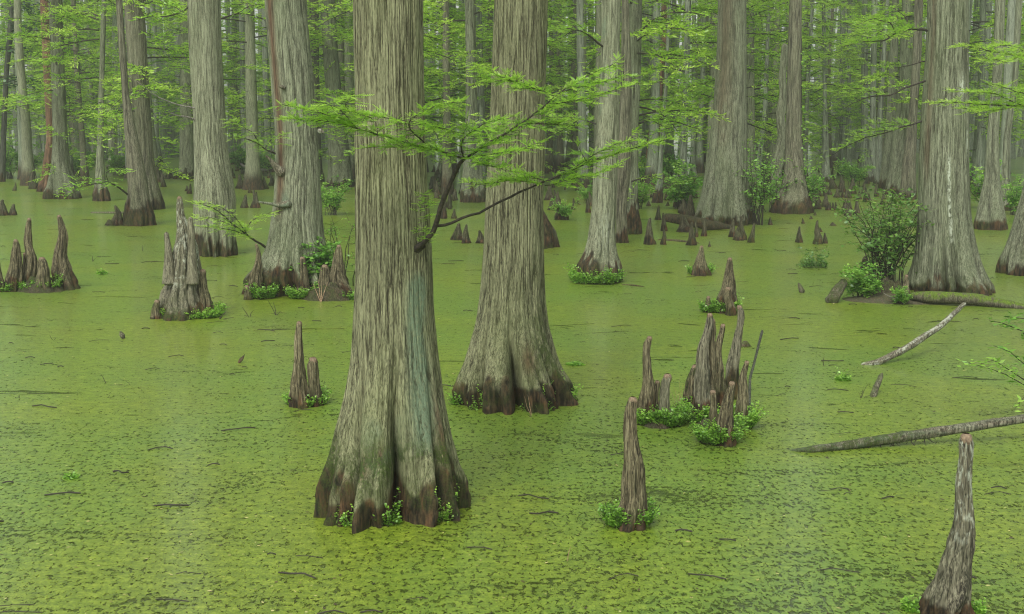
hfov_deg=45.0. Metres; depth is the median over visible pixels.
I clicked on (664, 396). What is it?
cypress knee
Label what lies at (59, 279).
plant tuft
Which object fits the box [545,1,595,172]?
cypress tree
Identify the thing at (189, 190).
cypress knee
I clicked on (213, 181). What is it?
cypress tree
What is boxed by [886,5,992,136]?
cypress tree
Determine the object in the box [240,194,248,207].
cypress knee
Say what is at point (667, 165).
shrub
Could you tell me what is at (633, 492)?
cypress knee
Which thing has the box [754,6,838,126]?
cypress tree
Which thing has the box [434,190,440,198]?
cypress knee
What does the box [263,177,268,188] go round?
cypress knee
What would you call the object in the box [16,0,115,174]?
cypress tree
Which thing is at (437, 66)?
cypress tree
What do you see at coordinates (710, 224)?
fallen log
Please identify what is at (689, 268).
plant tuft
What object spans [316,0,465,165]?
cypress tree
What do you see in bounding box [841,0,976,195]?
cypress tree
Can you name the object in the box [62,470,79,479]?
plant tuft
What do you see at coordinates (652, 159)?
cypress tree
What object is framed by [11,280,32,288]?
plant tuft
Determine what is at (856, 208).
cypress knee
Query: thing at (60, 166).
cypress tree
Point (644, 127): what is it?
cypress tree
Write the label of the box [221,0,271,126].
cypress tree
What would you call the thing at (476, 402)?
plant tuft
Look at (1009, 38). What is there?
cypress tree
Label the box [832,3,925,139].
cypress tree
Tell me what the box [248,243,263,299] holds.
cypress knee
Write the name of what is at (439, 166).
cypress tree
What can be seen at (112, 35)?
cypress tree
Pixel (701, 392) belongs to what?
cypress knee
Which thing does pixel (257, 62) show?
cypress tree
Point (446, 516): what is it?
plant tuft
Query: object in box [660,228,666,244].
cypress knee
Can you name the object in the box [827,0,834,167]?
cypress tree
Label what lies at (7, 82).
broadleaf tree
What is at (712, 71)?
cypress tree
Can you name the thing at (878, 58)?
cypress tree
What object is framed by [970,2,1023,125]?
cypress tree
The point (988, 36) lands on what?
cypress tree
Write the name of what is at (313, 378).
cypress knee
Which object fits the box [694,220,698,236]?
cypress knee
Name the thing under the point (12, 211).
cypress knee
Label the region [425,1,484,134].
cypress tree
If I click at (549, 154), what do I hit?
cypress tree
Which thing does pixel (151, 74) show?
cypress tree
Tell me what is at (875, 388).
broken stub
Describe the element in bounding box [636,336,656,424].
cypress knee
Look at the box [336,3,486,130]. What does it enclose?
cypress tree
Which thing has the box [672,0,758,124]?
cypress tree
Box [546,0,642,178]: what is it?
cypress tree
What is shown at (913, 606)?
plant tuft
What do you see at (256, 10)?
sky
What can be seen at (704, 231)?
cypress knee
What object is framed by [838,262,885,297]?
shrub
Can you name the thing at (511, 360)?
cypress tree
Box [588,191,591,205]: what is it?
cypress knee
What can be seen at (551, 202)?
cypress knee
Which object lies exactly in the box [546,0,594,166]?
cypress tree
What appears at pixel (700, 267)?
cypress knee
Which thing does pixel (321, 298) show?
twig
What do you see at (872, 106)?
cypress tree
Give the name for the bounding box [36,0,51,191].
cypress tree
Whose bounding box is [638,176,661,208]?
shrub
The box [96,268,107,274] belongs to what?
plant tuft
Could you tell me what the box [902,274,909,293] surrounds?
cypress knee
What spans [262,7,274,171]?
cypress tree
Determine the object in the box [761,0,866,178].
cypress tree
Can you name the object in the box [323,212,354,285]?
shrub
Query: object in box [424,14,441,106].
cypress tree
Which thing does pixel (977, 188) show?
shrub
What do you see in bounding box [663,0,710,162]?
cypress tree
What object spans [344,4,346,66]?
cypress tree
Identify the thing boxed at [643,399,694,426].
plant tuft
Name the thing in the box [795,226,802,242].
cypress knee
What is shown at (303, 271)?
cypress knee
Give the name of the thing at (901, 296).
shrub
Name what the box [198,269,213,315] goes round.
cypress knee
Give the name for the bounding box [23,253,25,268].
cypress knee
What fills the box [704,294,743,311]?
plant tuft
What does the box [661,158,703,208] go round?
shrub
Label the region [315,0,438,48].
cypress tree
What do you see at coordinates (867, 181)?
cypress knee
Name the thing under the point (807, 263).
plant tuft
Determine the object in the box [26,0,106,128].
cypress tree
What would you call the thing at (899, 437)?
fallen log
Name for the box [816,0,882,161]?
cypress tree
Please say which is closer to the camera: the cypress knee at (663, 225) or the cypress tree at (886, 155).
the cypress knee at (663, 225)
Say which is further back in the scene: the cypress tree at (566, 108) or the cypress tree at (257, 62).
the cypress tree at (566, 108)
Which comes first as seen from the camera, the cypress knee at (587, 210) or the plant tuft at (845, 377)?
the plant tuft at (845, 377)
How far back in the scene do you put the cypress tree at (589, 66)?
73.30 m
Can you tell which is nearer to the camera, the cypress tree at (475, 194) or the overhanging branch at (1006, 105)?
the overhanging branch at (1006, 105)
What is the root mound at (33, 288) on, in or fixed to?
in the water
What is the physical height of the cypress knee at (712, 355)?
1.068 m
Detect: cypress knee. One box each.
[0,199,8,215]
[0,265,3,291]
[4,239,23,291]
[9,204,16,214]
[23,218,36,281]
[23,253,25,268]
[28,171,37,188]
[36,257,50,288]
[51,215,80,290]
[105,219,114,225]
[111,205,122,225]
[150,299,160,318]
[157,170,160,182]
[160,173,166,186]
[186,184,191,193]
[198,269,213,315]
[235,174,242,188]
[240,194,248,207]
[243,285,252,299]
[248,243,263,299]
[250,189,254,207]
[255,192,260,207]
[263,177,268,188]
[268,174,273,185]
[288,321,308,408]
[297,257,309,298]
[307,357,323,406]
[318,264,330,286]
[329,245,352,296]
[429,176,434,190]
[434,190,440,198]
[435,181,440,194]
[440,201,446,218]
[446,192,452,207]
[450,223,461,239]
[451,209,456,218]
[452,189,457,199]
[462,224,470,243]
[475,230,483,243]
[544,186,552,199]
[547,195,556,209]
[554,203,560,219]
[555,191,561,205]
[585,199,590,212]
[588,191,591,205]
[613,396,647,532]
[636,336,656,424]
[643,218,655,244]
[654,205,661,219]
[654,380,659,407]
[658,373,672,415]
[660,213,667,230]
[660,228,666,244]
[676,215,689,231]
[679,199,686,214]
[683,364,695,402]
[685,194,694,215]
[686,222,696,245]
[690,313,713,418]
[691,245,711,275]
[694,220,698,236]
[701,218,706,235]
[704,296,710,312]
[705,390,717,435]
[709,319,716,389]
[713,381,736,446]
[714,257,737,313]
[715,324,726,408]
[724,287,736,315]
[725,305,744,399]
[728,219,734,236]
[732,227,743,240]
[735,360,748,422]
[738,214,746,239]
[747,223,754,242]
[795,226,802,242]
[812,189,821,202]
[812,220,822,243]
[821,194,828,206]
[823,233,827,243]
[827,177,837,188]
[833,188,840,197]
[839,181,845,192]
[844,203,851,216]
[847,178,856,193]
[853,198,859,214]
[865,175,869,183]
[874,183,878,196]
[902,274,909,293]
[918,433,975,613]
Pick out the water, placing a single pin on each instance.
(660, 494)
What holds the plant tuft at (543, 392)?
in the water
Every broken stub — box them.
[119,331,124,338]
[798,282,804,292]
[825,279,847,302]
[860,256,867,273]
[870,373,882,396]
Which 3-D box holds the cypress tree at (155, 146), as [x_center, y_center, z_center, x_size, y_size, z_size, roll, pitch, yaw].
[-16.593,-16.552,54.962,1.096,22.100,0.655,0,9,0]
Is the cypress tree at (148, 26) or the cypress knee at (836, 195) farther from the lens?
the cypress tree at (148, 26)
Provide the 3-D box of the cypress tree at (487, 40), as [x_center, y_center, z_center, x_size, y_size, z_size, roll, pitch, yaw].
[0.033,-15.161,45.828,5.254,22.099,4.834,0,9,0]
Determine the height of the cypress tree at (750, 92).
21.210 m
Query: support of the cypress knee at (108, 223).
on the water
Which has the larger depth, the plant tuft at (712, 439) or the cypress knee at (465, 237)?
the cypress knee at (465, 237)
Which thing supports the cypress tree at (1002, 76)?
in the water
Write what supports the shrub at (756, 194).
in the water
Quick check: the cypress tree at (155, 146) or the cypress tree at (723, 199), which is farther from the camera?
the cypress tree at (155, 146)
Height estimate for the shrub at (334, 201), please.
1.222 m
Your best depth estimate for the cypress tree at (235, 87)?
80.53 m
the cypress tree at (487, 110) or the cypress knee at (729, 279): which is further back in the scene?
the cypress tree at (487, 110)
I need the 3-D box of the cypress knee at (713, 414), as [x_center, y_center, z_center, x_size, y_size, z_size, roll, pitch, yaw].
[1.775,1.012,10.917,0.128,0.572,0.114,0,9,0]
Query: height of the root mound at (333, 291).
0.298 m
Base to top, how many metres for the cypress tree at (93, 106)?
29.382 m
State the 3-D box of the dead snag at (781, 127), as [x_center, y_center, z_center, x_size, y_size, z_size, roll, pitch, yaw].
[8.515,-5.651,39.154,0.529,5.295,0.532,0,9,0]
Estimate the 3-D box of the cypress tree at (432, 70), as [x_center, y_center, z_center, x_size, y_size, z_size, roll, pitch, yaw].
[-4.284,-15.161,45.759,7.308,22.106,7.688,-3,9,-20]
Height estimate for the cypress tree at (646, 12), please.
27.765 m
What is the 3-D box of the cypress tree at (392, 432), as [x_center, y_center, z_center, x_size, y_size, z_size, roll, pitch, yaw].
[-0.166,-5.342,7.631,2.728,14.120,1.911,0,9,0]
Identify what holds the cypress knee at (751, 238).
on the water
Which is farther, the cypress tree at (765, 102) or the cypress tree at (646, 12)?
the cypress tree at (646, 12)
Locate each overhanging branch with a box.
[922,79,1023,115]
[944,38,1023,67]
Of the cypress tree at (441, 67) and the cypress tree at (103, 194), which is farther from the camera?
the cypress tree at (441, 67)
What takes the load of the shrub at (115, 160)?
in the water
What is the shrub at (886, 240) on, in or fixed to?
in the water
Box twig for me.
[313,281,327,301]
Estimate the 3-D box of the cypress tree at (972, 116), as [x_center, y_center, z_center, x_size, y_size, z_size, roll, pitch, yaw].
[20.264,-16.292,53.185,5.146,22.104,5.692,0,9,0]
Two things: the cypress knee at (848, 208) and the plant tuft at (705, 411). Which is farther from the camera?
the cypress knee at (848, 208)
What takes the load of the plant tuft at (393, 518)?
in the water
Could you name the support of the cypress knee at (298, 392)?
on the water
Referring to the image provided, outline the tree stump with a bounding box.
[159,196,207,320]
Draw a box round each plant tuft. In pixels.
[0,282,12,291]
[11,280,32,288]
[30,272,65,286]
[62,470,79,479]
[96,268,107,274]
[160,301,229,319]
[242,280,279,298]
[282,281,318,298]
[282,385,333,406]
[334,505,353,526]
[342,291,353,299]
[373,487,402,525]
[434,483,459,522]
[445,384,463,404]
[467,384,482,409]
[519,380,555,410]
[561,370,582,399]
[563,263,625,284]
[565,361,584,365]
[597,495,659,528]
[636,406,672,424]
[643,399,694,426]
[675,396,720,422]
[685,263,715,273]
[687,413,750,445]
[697,299,715,312]
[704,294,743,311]
[717,400,768,429]
[796,244,829,267]
[834,366,850,380]
[899,594,921,612]
[971,597,986,613]
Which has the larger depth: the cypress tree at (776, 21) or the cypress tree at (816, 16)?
the cypress tree at (816, 16)
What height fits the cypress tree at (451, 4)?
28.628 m
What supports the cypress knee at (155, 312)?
on the water
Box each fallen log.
[90,211,122,213]
[658,239,697,242]
[665,213,730,229]
[790,414,1023,452]
[910,291,1023,308]
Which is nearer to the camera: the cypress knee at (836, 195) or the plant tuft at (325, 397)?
the plant tuft at (325, 397)
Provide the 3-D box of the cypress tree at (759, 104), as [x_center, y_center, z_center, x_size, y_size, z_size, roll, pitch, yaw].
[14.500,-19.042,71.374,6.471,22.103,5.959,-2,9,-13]
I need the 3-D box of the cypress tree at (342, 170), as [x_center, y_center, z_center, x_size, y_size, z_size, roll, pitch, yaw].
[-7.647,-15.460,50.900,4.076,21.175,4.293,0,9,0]
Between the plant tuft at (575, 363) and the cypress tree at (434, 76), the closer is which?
the plant tuft at (575, 363)
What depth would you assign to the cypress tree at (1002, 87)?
63.67 m
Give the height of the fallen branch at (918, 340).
0.569 m
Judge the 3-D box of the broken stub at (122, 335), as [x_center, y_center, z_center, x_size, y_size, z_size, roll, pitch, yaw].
[-5.040,0.371,15.983,0.065,0.125,0.070,-7,11,-40]
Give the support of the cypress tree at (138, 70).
on the water
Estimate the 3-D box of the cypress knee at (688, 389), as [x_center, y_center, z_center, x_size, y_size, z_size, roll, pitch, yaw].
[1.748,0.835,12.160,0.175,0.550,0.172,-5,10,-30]
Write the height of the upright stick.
0.576 m
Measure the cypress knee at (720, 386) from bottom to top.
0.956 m
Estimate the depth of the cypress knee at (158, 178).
55.78 m
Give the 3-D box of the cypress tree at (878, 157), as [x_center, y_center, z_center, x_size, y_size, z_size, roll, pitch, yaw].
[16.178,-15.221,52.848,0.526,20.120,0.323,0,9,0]
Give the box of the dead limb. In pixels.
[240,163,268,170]
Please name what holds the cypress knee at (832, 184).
on the water
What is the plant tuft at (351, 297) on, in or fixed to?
in the water
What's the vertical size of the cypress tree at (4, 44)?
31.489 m
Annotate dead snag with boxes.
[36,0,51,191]
[644,0,666,168]
[770,43,787,204]
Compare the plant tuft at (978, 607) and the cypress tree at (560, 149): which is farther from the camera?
the cypress tree at (560, 149)
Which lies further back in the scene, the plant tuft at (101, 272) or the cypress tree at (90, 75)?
the cypress tree at (90, 75)
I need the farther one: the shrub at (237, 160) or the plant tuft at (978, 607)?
the shrub at (237, 160)
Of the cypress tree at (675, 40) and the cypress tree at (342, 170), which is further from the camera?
the cypress tree at (675, 40)
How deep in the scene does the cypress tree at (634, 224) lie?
29.91 m
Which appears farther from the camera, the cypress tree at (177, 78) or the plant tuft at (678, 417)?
the cypress tree at (177, 78)
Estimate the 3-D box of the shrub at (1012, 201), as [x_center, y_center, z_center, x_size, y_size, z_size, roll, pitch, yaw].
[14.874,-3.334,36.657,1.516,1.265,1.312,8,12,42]
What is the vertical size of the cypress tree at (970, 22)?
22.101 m
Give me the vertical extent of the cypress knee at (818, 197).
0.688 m
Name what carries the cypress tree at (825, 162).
on the water
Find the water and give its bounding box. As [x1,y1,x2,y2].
[0,158,1023,613]
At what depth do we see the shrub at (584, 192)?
41.84 m
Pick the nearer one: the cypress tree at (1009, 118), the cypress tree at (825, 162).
the cypress tree at (1009, 118)
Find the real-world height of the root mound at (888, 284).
0.306 m
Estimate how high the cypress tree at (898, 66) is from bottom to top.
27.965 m
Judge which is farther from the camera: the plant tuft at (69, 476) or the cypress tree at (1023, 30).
the cypress tree at (1023, 30)
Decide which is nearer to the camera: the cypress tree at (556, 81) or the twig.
the twig
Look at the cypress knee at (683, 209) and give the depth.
36.89 m
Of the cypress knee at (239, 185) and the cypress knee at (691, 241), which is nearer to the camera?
the cypress knee at (691, 241)
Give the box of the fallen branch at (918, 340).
[861,302,965,364]
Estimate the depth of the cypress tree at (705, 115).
83.01 m
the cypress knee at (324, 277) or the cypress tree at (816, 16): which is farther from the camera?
the cypress tree at (816, 16)
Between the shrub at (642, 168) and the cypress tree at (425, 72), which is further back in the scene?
the cypress tree at (425, 72)
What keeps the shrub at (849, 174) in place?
in the water
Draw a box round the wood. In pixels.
[0,0,1023,159]
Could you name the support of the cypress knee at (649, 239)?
on the water
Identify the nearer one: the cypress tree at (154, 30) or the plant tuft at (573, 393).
the plant tuft at (573, 393)
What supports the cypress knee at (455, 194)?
on the water
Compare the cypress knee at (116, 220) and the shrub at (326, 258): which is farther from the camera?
the cypress knee at (116, 220)
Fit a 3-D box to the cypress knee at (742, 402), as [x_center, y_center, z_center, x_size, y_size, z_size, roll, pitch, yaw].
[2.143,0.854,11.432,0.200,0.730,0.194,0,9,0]
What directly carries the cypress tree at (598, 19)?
in the water
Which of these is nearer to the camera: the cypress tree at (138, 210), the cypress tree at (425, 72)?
the cypress tree at (138, 210)
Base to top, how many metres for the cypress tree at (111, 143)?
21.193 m
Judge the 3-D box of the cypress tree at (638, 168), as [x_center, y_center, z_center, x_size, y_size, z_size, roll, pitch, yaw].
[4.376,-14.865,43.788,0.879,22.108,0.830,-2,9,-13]
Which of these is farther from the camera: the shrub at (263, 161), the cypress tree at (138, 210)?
the shrub at (263, 161)
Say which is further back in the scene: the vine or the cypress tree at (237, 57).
the cypress tree at (237, 57)
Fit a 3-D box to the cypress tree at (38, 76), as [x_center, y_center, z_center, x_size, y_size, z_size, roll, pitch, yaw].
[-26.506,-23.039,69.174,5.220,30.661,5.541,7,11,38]
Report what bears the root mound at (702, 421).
in the water
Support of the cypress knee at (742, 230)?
on the water
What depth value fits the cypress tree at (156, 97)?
68.07 m
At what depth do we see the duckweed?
11.18 m
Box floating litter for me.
[0,223,1023,613]
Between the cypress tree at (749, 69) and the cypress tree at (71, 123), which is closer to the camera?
the cypress tree at (749, 69)
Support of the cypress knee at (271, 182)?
on the water
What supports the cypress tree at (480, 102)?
on the water
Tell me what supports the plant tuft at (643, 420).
in the water
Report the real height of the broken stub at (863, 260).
0.389 m
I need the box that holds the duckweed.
[0,131,1023,613]
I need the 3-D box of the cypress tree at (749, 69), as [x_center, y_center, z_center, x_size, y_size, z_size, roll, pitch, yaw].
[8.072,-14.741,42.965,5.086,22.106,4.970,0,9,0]
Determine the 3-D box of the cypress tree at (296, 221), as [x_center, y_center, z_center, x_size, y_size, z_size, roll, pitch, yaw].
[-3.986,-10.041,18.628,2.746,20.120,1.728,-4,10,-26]
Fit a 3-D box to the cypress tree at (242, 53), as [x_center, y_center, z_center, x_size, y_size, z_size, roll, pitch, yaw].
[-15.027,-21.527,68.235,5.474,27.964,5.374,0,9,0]
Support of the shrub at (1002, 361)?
in the water
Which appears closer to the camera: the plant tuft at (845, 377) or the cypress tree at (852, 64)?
the plant tuft at (845, 377)
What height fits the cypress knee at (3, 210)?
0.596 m
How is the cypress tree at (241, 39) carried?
in the water
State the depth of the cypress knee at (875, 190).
45.55 m
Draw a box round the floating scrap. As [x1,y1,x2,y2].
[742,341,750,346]
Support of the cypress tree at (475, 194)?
on the water
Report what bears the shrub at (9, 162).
in the water
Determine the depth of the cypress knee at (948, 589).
6.95 m
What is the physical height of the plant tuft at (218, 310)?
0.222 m
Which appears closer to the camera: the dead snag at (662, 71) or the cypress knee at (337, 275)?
the cypress knee at (337, 275)
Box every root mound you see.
[17,276,64,292]
[302,282,349,300]
[643,420,670,429]
[694,414,735,430]
[843,293,946,304]
[869,277,901,294]
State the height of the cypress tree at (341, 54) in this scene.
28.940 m
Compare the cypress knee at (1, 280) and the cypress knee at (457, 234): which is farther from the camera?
the cypress knee at (457, 234)
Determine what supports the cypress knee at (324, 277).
on the water
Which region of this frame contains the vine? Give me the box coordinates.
[801,41,814,205]
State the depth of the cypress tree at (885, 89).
63.61 m
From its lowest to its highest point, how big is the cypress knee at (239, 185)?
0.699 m
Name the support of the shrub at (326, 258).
in the water
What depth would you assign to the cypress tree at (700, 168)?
65.55 m
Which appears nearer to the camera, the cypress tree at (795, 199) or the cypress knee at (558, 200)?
the cypress tree at (795, 199)
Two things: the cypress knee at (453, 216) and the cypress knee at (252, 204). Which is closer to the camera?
the cypress knee at (453, 216)
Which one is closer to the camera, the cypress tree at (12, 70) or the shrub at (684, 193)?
the shrub at (684, 193)
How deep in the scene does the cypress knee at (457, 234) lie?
29.11 m
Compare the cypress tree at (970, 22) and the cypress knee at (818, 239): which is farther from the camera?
the cypress tree at (970, 22)
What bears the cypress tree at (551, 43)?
in the water
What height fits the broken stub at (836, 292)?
0.397 m
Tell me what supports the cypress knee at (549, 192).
on the water
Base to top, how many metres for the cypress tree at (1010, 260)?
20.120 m
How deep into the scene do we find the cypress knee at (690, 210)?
34.39 m
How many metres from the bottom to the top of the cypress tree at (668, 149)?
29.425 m
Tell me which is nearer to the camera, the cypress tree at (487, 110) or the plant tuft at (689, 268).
the plant tuft at (689, 268)
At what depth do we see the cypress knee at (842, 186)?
48.14 m
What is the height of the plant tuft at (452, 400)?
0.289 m
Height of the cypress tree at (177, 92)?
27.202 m
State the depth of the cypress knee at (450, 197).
39.88 m
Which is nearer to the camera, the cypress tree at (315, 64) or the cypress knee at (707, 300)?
the cypress knee at (707, 300)
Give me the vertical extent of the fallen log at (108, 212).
0.077 m
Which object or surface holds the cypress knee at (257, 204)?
on the water
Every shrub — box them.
[0,137,17,178]
[6,138,45,169]
[68,140,96,176]
[104,148,124,174]
[228,139,245,173]
[239,145,274,175]
[289,236,340,285]
[320,175,353,214]
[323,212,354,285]
[548,196,579,218]
[576,181,592,202]
[638,154,646,180]
[638,159,666,175]
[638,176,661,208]
[659,142,694,177]
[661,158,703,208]
[727,139,792,224]
[747,142,821,211]
[778,160,835,202]
[831,183,934,284]
[833,151,874,186]
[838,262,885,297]
[889,285,912,303]
[956,311,1023,411]
[969,159,1023,203]
[1000,173,1022,214]
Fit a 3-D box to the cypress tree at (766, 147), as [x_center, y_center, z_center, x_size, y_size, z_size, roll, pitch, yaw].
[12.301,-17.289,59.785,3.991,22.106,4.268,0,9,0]
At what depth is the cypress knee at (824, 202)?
40.03 m
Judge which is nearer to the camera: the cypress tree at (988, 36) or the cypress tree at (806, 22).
the cypress tree at (988, 36)
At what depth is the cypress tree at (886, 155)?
50.28 m
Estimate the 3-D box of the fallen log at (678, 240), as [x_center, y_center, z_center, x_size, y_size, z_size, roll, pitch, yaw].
[3.886,-1.536,28.731,0.080,0.063,1.226,-8,12,-43]
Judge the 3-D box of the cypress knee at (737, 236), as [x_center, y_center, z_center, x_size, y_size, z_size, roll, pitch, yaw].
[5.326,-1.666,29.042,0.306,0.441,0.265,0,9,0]
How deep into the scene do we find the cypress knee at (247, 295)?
19.40 m
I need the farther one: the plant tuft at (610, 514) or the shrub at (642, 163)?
the shrub at (642, 163)
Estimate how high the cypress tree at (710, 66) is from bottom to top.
28.831 m
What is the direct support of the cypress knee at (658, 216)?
on the water
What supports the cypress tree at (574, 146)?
in the water
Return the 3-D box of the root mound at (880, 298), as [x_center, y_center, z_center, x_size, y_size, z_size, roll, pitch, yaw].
[6.262,-0.149,19.398,2.422,0.129,1.100,0,9,0]
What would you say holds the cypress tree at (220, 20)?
in the water
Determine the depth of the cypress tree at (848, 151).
60.63 m
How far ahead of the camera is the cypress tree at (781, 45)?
71.66 m
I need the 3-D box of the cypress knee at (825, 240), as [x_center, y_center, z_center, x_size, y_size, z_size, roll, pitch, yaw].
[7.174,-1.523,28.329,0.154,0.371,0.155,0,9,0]
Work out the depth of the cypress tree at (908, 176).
43.52 m
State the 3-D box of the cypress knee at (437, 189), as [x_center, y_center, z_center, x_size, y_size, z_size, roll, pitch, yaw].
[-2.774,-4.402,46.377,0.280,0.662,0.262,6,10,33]
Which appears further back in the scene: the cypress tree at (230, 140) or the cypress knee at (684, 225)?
the cypress tree at (230, 140)
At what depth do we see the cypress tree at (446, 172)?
46.20 m
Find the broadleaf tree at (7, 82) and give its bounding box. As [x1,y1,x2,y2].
[0,0,65,181]
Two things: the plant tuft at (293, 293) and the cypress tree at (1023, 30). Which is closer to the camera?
the plant tuft at (293, 293)
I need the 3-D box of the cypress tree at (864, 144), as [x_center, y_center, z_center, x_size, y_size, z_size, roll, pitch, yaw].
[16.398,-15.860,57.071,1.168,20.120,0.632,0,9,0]
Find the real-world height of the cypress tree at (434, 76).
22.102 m
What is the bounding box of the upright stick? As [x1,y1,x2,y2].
[748,330,762,409]
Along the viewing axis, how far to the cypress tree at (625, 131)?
28.01 m
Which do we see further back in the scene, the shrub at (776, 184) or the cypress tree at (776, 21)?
the cypress tree at (776, 21)
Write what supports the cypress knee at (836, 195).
on the water
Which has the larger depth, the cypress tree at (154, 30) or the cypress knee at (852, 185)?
the cypress tree at (154, 30)
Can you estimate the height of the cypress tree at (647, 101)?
27.858 m
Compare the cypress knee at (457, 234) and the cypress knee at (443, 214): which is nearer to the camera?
the cypress knee at (457, 234)
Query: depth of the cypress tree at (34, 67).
78.83 m
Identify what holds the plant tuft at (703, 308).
in the water
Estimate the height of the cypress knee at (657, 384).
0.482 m
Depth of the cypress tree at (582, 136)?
48.54 m
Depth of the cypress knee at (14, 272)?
20.32 m
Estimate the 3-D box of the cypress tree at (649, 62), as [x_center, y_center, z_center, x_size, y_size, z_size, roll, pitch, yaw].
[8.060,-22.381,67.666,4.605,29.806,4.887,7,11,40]
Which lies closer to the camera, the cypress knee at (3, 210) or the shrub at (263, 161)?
the cypress knee at (3, 210)
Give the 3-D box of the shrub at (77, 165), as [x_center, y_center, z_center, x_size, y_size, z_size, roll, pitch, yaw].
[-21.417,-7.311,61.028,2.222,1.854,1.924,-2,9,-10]
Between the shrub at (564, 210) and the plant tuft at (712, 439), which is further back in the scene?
the shrub at (564, 210)
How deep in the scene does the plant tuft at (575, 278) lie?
21.25 m
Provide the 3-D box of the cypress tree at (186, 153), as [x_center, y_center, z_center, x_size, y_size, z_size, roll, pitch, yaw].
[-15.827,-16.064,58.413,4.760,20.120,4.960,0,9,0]
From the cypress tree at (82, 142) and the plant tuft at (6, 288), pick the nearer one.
the plant tuft at (6, 288)
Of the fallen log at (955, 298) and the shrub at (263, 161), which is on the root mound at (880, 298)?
the fallen log at (955, 298)
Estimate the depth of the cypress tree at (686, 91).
39.09 m
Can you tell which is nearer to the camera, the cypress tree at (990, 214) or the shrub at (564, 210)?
the cypress tree at (990, 214)
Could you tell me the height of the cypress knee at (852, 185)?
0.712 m
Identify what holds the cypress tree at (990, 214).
on the water
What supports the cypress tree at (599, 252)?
on the water
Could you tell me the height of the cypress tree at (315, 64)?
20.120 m
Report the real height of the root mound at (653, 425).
0.122 m
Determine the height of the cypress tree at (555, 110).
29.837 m
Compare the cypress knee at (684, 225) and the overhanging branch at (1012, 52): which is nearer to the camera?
the overhanging branch at (1012, 52)
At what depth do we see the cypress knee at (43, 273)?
20.21 m
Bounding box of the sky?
[0,0,1023,130]
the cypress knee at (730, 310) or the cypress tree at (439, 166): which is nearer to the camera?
the cypress knee at (730, 310)
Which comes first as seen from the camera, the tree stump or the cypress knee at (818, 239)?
the tree stump
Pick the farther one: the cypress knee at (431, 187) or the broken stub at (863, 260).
the cypress knee at (431, 187)
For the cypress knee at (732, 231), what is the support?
on the water
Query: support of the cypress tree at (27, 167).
in the water
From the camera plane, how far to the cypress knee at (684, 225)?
31.14 m
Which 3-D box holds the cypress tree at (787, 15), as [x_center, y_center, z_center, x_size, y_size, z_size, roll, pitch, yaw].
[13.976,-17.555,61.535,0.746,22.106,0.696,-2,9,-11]
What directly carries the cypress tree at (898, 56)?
in the water
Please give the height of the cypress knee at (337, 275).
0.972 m
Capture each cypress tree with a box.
[0,0,67,131]
[0,0,84,179]
[0,0,123,198]
[0,0,158,184]
[0,1,43,134]
[0,1,44,129]
[0,1,45,163]
[0,2,97,125]
[10,0,121,175]
[14,0,35,185]
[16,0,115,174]
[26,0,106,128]
[26,0,148,200]
[36,0,106,165]
[37,0,98,158]
[54,0,156,225]
[77,0,150,169]
[81,0,229,209]
[84,0,161,174]
[84,0,179,177]
[87,3,179,126]
[131,0,265,256]
[145,1,162,161]
[147,0,341,189]
[148,7,259,125]
[148,73,160,177]
[150,0,162,165]
[150,0,232,178]
[159,5,239,131]
[160,2,271,136]
[185,0,348,296]
[220,0,221,44]
[221,0,270,157]
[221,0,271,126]
[221,0,273,164]
[221,0,353,160]
[223,0,271,169]
[232,14,323,132]
[256,39,324,135]
[261,0,680,533]
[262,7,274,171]
[307,0,324,181]
[307,0,354,186]
[308,0,493,162]
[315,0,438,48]
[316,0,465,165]
[319,0,345,130]
[319,0,354,178]
[333,1,490,184]
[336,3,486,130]
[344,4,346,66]
[423,0,488,171]
[423,0,549,202]
[424,0,487,174]
[424,0,492,171]
[424,7,441,134]
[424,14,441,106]
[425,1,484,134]
[436,0,493,168]
[440,0,453,194]
[450,0,579,175]
[451,0,576,169]
[452,0,578,414]
[455,1,491,125]
[460,14,589,133]
[476,2,486,190]
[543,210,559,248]
[545,0,594,171]
[545,0,641,176]
[545,1,595,168]
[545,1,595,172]
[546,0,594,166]
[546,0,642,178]
[546,1,646,168]
[546,10,588,161]
[547,0,622,283]
[566,2,650,123]
[568,1,594,166]
[574,0,717,185]
[575,0,590,190]
[579,0,730,234]
[586,5,650,140]
[591,0,600,187]
[615,0,631,242]
[620,0,717,202]
[621,0,642,196]
[621,0,759,206]
[639,0,759,172]
[639,2,691,144]
[639,3,664,161]
[641,0,691,161]
[663,0,676,161]
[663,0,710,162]
[667,4,787,141]
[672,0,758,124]
[674,0,810,156]
[679,0,711,161]
[689,0,697,180]
[692,0,826,191]
[694,0,756,225]
[702,0,717,182]
[705,4,817,157]
[754,0,806,173]
[754,0,811,183]
[754,0,846,180]
[754,0,858,136]
[754,5,830,120]
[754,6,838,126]
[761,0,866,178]
[770,0,813,213]
[778,0,870,181]
[780,1,836,129]
[782,3,788,174]
[811,0,877,164]
[812,0,899,176]
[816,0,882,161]
[824,0,995,295]
[826,0,925,181]
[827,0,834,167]
[830,0,924,154]
[831,0,923,127]
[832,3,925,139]
[837,0,844,175]
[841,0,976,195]
[851,0,924,130]
[854,0,969,131]
[857,0,1023,114]
[859,0,868,179]
[868,5,926,136]
[874,0,888,183]
[878,0,898,188]
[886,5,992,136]
[899,0,922,199]
[919,0,1023,162]
[921,0,1023,185]
[922,0,1023,193]
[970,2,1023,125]
[970,4,1023,130]
[971,0,1023,173]
[973,0,1007,230]
[987,26,1023,103]
[995,184,1023,275]
[999,0,1015,176]
[1001,0,1022,210]
[1003,3,1023,68]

